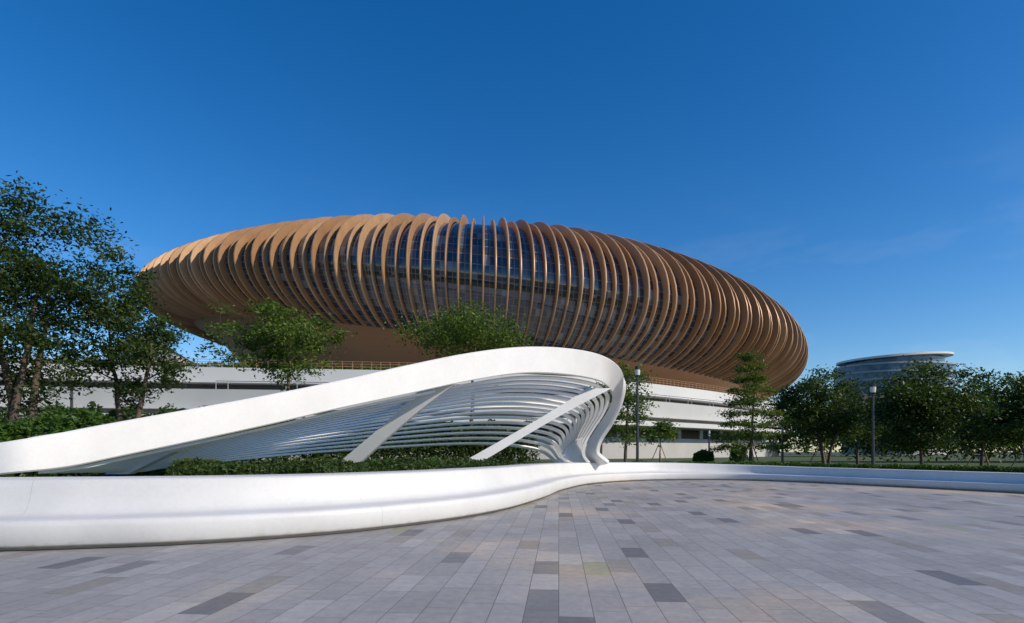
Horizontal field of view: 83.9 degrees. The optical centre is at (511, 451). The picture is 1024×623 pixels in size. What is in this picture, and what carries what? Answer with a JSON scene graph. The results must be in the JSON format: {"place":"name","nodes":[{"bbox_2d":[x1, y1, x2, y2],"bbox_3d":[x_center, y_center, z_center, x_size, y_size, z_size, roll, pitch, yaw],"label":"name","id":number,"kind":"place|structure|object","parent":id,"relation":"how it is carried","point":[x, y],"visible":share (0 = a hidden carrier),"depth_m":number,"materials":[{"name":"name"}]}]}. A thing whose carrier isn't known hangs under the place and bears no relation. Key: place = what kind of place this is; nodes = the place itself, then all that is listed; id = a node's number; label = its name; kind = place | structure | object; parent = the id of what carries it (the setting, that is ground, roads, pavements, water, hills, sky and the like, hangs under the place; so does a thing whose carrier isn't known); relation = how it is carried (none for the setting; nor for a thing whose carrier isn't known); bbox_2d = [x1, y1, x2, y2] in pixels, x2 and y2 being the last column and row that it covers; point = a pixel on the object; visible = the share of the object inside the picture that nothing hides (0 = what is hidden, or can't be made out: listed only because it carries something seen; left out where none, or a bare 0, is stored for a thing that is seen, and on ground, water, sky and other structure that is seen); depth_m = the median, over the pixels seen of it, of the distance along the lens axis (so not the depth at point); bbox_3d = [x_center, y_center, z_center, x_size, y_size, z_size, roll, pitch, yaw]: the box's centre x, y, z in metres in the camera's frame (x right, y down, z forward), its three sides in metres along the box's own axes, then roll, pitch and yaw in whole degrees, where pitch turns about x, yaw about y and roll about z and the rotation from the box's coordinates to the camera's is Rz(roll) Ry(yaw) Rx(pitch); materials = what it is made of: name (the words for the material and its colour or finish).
{"place":"outdoors","nodes":[
{"label":"outdoors","id":0,"kind":"place"},
{"bbox_2d":[0,346,790,459],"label":"stadium podium","id":1,"kind":"object","parent":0,"point":[689,410],"visible":0.35,"depth_m":73.88,"materials":[{"name":"white concrete"}]},
{"bbox_2d":[7,358,548,374],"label":"terrace hedge","id":2,"kind":"object","parent":1,"relation":"on","point":[360,367],"visible":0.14,"depth_m":70.82,"materials":[{"name":"green plant"}]},
{"bbox_2d":[136,213,807,398],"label":"stadium","id":3,"kind":"object","parent":1,"relation":"on","point":[666,314],"visible":0.64,"depth_m":108.08,"materials":[{"name":"brown wood"}]},
{"bbox_2d":[0,480,1023,622],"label":"plaza paving","id":4,"kind":"structure","parent":0,"point":[699,551],"depth_m":7.38,"materials":[{"name":"grey stone"}]},
{"bbox_2d":[0,462,1023,550],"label":"curved bench","id":5,"kind":"object","parent":4,"relation":"on","point":[41,513],"visible":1,"depth_m":10.45,"materials":[{"name":"white concrete"}]},
{"bbox_2d":[0,347,625,475],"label":"shade pavilion","id":6,"kind":"structure","parent":5,"relation":"on","point":[193,433],"depth_m":17.76,"materials":[{"name":"white paint"}]},
{"bbox_2d":[0,0,1023,451],"label":"sky","id":7,"kind":"structure","parent":0,"point":[857,164],"materials":[{"name":"blue"}]},
{"bbox_2d":[45,456,1023,476],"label":"lawn","id":8,"kind":"structure","parent":0,"point":[1005,461],"depth_m":65.34,"materials":[{"name":"green plant"}]},
{"bbox_2d":[60,371,83,413],"bbox_3d":[-23.208,-1.564,30.000,1.120,5.328,0.320,0,0,0],"label":"street lamp","id":9,"kind":"object","parent":8,"relation":"on","point":[71,401],"visible":0.11,"depth_m":29.94,"materials":[{"name":"grey metal"}]},
{"bbox_2d":[0,170,177,474],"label":"broadleaf tree","id":10,"kind":"object","parent":8,"relation":"on","point":[20,266],"visible":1,"depth_m":19.92,"materials":[{"name":"green plant"}]},
{"bbox_2d":[0,406,186,476],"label":"shrub hedge","id":11,"kind":"object","parent":8,"relation":"on","point":[31,427],"visible":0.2,"depth_m":13.78,"materials":[{"name":"green plant"}]},
{"bbox_2d":[0,399,209,425],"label":"shrubs","id":12,"kind":"object","parent":8,"relation":"on","point":[128,414],"visible":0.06,"depth_m":44.07,"materials":[{"name":"green plant"}]},
{"bbox_2d":[33,259,202,420],"bbox_3d":[-15.170,-3.253,22.984,5.506,9.026,6.004,0,0,0],"label":"broadleaf tree","id":13,"kind":"object","parent":8,"relation":"on","point":[140,390],"visible":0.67,"depth_m":22.55,"materials":[{"name":"green plant"}]},
{"bbox_2d":[179,295,357,461],"bbox_3d":[-11.021,-3.101,27.414,7.793,8.705,6.945,0,0,37],"label":"broadleaf tree","id":14,"kind":"object","parent":8,"relation":"on","point":[277,333],"visible":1,"depth_m":27.05,"materials":[{"name":"green plant"}]},
{"bbox_2d":[106,409,540,466],"bbox_3d":[-8.059,-0.417,29.113,20.919,3.031,3.128,0,0,-28],"label":"shrub hedge","id":15,"kind":"object","parent":8,"relation":"on","point":[468,451],"visible":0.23,"depth_m":30.75,"materials":[{"name":"green plant"}]},
{"bbox_2d":[216,457,448,466],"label":"ground cover plants","id":16,"kind":"object","parent":8,"relation":"on","point":[435,459],"visible":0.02,"depth_m":16.47,"materials":[{"name":"green plant"}]},
{"bbox_2d":[164,456,501,475],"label":"ground cover plants","id":17,"kind":"object","parent":8,"relation":"on","point":[190,467],"visible":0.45,"depth_m":12.50,"materials":[{"name":"green plant"}]},
{"bbox_2d":[383,295,544,456],"bbox_3d":[-2.967,-5.606,46.040,11.249,13.717,14.960,0,0,24],"label":"broadleaf tree","id":18,"kind":"object","parent":8,"relation":"on","point":[470,328],"visible":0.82,"depth_m":42.89,"materials":[{"name":"green plant"}]},
{"bbox_2d":[567,380,633,453],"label":"broadleaf tree","id":19,"kind":"object","parent":8,"relation":"on","point":[593,403],"visible":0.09,"depth_m":52.13,"materials":[{"name":"green plant"}]},
{"bbox_2d":[589,357,660,461],"bbox_3d":[7.537,-2.425,37.938,5.140,7.354,4.207,0,0,-37],"label":"broadleaf tree","id":20,"kind":"object","parent":8,"relation":"on","point":[629,398],"visible":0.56,"depth_m":37.60,"materials":[{"name":"green plant"}]},
{"bbox_2d":[627,366,647,460],"bbox_3d":[7.273,-1.924,33.000,1.120,6.048,0.320,0,0,0],"label":"street lamp","id":21,"kind":"object","parent":8,"relation":"on","point":[637,372],"visible":0.8,"depth_m":32.94,"materials":[{"name":"grey metal"}]},
{"bbox_2d":[631,417,680,461],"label":"young tree","id":22,"kind":"object","parent":8,"relation":"on","point":[663,428],"visible":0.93,"depth_m":44.81,"materials":[{"name":"green plant"}]},
{"bbox_2d":[651,444,666,461],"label":"tree stakes","id":23,"kind":"object","parent":8,"relation":"on","point":[660,453],"visible":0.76,"depth_m":45.09,"materials":[{"name":"brown wood"}]},
{"bbox_2d":[692,449,714,463],"bbox_3d":[14.791,0.403,44.005,1.444,1.294,1.812,0,0,0],"label":"round shrub","id":24,"kind":"object","parent":8,"relation":"on","point":[701,455],"visible":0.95,"depth_m":43.46,"materials":[{"name":"green plant"}]},
{"bbox_2d":[708,430,709,450],"bbox_3d":[17.316,-0.417,50.000,0.320,3.034,0.320,0,0,0],"label":"street lamp","id":25,"kind":"object","parent":8,"relation":"on","point":[708,439],"visible":0.52,"depth_m":49.95,"materials":[{"name":"grey metal"}]},
{"bbox_2d":[728,448,748,462],"bbox_3d":[19.105,0.277,48.001,1.226,1.521,1.836,0,0,0],"label":"round shrub","id":26,"kind":"object","parent":8,"relation":"on","point":[737,456],"visible":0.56,"depth_m":47.39,"materials":[{"name":"green plant"}]},
{"bbox_2d":[740,443,759,464],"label":"tree stakes","id":27,"kind":"object","parent":8,"relation":"on","point":[752,453],"visible":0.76,"depth_m":38.09,"materials":[{"name":"brown wood"}]},
{"bbox_2d":[705,349,802,460],"bbox_3d":[15.927,-2.807,38.019,5.934,8.120,5.327,0,0,0],"label":"terminalia tree","id":28,"kind":"object","parent":8,"relation":"on","point":[747,401],"visible":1,"depth_m":37.58,"materials":[{"name":"green plant"}]},
{"bbox_2d":[529,460,1023,472],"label":"hedge","id":29,"kind":"object","parent":8,"relation":"on","point":[986,468],"visible":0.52,"depth_m":27.01,"materials":[{"name":"green plant"}]},
{"bbox_2d":[781,426,783,462],"bbox_3d":[19.961,-0.425,42.000,0.320,3.049,0.320,0,0,0],"label":"street lamp","id":30,"kind":"object","parent":8,"relation":"on","point":[782,453],"visible":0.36,"depth_m":41.94,"materials":[{"name":"grey metal"}]},
{"bbox_2d":[809,443,826,463],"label":"tree stakes","id":31,"kind":"object","parent":8,"relation":"on","point":[822,451],"visible":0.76,"depth_m":40.10,"materials":[{"name":"brown wood"}]},
{"bbox_2d":[754,364,895,463],"bbox_3d":[22.310,-2.488,40.147,8.227,7.498,8.230,0,0,0],"label":"broadleaf tree","id":32,"kind":"object","parent":8,"relation":"on","point":[818,393],"visible":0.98,"depth_m":39.23,"materials":[{"name":"green plant"}]},
{"bbox_2d":[828,376,896,463],"bbox_3d":[27.891,-2.555,46.402,5.805,7.618,6.027,0,0,16],"label":"broadleaf tree","id":33,"kind":"object","parent":8,"relation":"on","point":[866,436],"visible":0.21,"depth_m":45.61,"materials":[{"name":"green plant"}]},
{"bbox_2d":[862,383,883,463],"bbox_3d":[20.294,-1.369,32.000,1.120,4.938,0.320,0,0,0],"label":"street lamp","id":34,"kind":"object","parent":8,"relation":"on","point":[872,388],"visible":0.82,"depth_m":31.94,"materials":[{"name":"grey metal"}]},
{"bbox_2d":[767,399,1016,455],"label":"distant trees","id":35,"kind":"object","parent":8,"relation":"on","point":[806,446],"visible":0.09,"depth_m":118.87,"materials":[{"name":"green plant"}]},
{"bbox_2d":[846,355,1012,463],"bbox_3d":[24.064,-2.300,34.539,7.822,7.114,8.592,0,0,0],"label":"broadleaf tree","id":36,"kind":"object","parent":8,"relation":"on","point":[929,410],"visible":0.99,"depth_m":32.82,"materials":[{"name":"green plant"}]},
{"bbox_2d":[839,413,1023,462],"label":"distant trees","id":37,"kind":"object","parent":8,"relation":"on","point":[1015,453],"visible":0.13,"depth_m":53.54,"materials":[{"name":"green plant"}]},
{"bbox_2d":[966,443,988,465],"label":"tree stakes","id":38,"kind":"object","parent":8,"relation":"on","point":[986,458],"visible":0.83,"depth_m":40.14,"materials":[{"name":"brown wood"}]},
{"bbox_2d":[940,369,1023,465],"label":"broadleaf tree","id":39,"kind":"object","parent":8,"relation":"on","point":[990,442],"visible":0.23,"depth_m":39.55,"materials":[{"name":"green plant"}]},
{"bbox_2d":[956,367,1023,444],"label":"broadleaf tree","id":40,"kind":"object","parent":8,"relation":"on","point":[1014,419],"visible":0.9,"depth_m":33.97,"materials":[{"name":"green plant"}]},
{"bbox_2d":[1011,445,1023,466],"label":"tree stakes","id":41,"kind":"object","parent":8,"relation":"on","point":[1017,456],"visible":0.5,"depth_m":34.27,"materials":[{"name":"brown wood"}]},
{"bbox_2d":[833,369,953,377],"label":"slab","id":42,"kind":"structure","parent":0,"point":[879,371],"depth_m":283.80,"materials":[{"name":"white concrete"}]},
{"bbox_2d":[844,355,944,365],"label":"roof crown","id":43,"kind":"object","parent":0,"point":[908,358],"visible":0.33,"depth_m":284.90},
{"bbox_2d":[836,351,953,366],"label":"roof slab","id":44,"kind":"structure","parent":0,"point":[945,354],"depth_m":284.56,"materials":[{"name":"white concrete"}]},
{"bbox_2d":[833,377,956,385],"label":"slab","id":45,"kind":"structure","parent":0,"point":[881,379],"depth_m":285.02,"materials":[{"name":"white concrete"}]},
{"bbox_2d":[833,361,957,369],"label":"slab","id":46,"kind":"structure","parent":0,"point":[893,362],"depth_m":282.39,"materials":[{"name":"white concrete"}]},
{"bbox_2d":[835,363,956,374],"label":"glass floor","id":47,"kind":"structure","parent":0,"point":[874,367],"depth_m":283.94,"materials":[{"name":"glass"}]},
{"bbox_2d":[835,371,956,382],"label":"glass floor","id":48,"kind":"structure","parent":0,"point":[870,375],"depth_m":285.10,"materials":[{"name":"glass"}]},
{"bbox_2d":[835,379,956,386],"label":"glass floor","id":49,"kind":"structure","parent":0,"point":[870,381],"depth_m":284.06,"materials":[{"name":"blue glass"}]},
{"bbox_2d":[780,452,1023,457],"bbox_3d":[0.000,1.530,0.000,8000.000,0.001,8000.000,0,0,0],"label":"ground","id":50,"kind":"structure","parent":0,"point":[817,454],"depth_m":234.63,"materials":[{"name":"green plant"}]},
{"bbox_2d":[842,441,946,454],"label":"base","id":51,"kind":"object","parent":50,"relation":"on","point":[852,453],"visible":0.11,"depth_m":286.87,"materials":[{"name":"concrete"}]},
{"bbox_2d":[848,387,955,394],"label":"glass floor","id":52,"kind":"structure","parent":0,"point":[866,391],"depth_m":286.60,"materials":[{"name":"blue glass"}]}
]}

